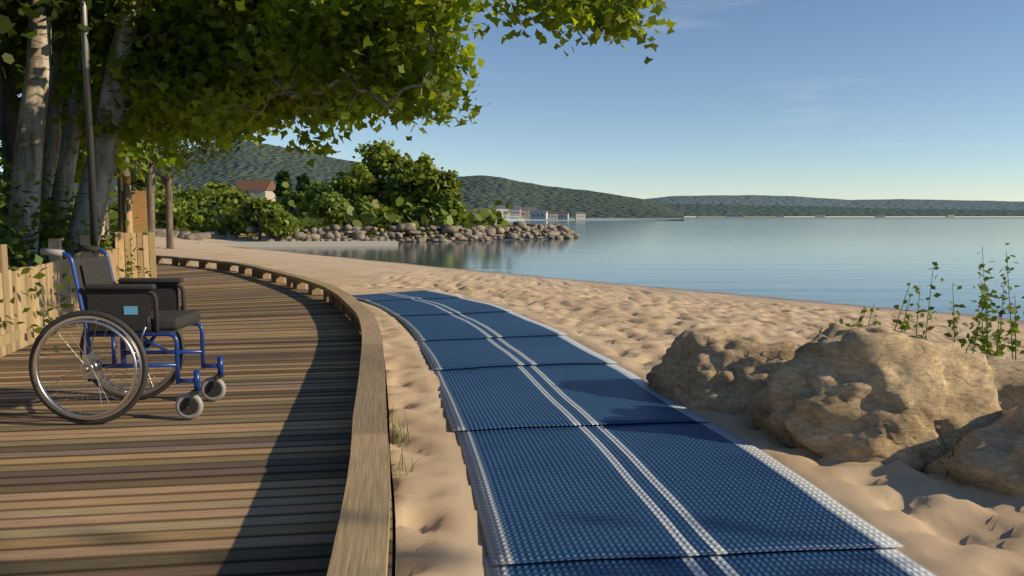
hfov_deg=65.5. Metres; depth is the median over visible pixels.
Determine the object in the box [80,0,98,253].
lamp pole
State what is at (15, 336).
picket fence
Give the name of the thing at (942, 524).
beach ground
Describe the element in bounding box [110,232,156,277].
wooden fence
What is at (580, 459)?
beach access mat
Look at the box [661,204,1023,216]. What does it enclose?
hill
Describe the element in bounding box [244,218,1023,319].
lake water
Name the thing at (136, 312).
wheelchair
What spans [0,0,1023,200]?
sky
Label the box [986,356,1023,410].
boulder
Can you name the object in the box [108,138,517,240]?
shore tree
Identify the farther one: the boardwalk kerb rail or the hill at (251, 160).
the hill at (251, 160)
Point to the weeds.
(983, 340)
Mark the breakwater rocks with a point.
(528, 231)
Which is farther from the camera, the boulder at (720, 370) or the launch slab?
the launch slab
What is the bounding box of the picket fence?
[0,232,124,356]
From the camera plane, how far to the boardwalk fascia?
3.58 m
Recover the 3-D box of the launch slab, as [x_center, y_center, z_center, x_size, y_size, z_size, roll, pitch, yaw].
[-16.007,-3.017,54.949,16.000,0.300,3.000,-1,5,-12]
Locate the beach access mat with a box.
[352,290,935,575]
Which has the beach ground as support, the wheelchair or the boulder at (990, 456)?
the boulder at (990, 456)
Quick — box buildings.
[235,180,1023,219]
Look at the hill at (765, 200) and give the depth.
3131.31 m
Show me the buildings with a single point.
(262, 188)
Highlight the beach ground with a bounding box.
[110,230,1023,575]
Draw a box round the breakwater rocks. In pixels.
[155,221,579,241]
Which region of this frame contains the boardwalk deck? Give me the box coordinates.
[0,263,392,575]
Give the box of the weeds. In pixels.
[387,243,1023,481]
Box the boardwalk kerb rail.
[156,255,389,575]
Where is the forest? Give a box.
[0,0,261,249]
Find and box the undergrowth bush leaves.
[0,129,151,352]
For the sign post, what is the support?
on the beach ground
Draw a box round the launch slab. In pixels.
[193,241,397,246]
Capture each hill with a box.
[0,140,683,217]
[644,195,1023,209]
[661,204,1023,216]
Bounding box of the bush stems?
[0,179,124,266]
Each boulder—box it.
[646,328,798,414]
[746,324,1001,470]
[922,403,1023,498]
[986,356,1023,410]
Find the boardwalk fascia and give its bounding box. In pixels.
[0,344,395,575]
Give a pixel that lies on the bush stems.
(22, 245)
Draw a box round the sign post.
[121,176,147,232]
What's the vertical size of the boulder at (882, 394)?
0.783 m
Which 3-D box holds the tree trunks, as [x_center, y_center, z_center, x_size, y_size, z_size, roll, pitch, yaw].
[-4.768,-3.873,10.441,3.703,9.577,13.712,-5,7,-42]
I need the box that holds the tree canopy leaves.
[0,0,675,207]
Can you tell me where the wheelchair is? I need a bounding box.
[29,245,225,423]
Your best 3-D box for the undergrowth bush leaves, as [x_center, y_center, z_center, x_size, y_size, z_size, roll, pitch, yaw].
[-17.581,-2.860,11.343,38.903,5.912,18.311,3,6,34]
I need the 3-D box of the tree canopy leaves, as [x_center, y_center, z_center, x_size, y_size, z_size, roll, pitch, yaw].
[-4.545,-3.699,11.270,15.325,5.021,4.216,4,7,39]
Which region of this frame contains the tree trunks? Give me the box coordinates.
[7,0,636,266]

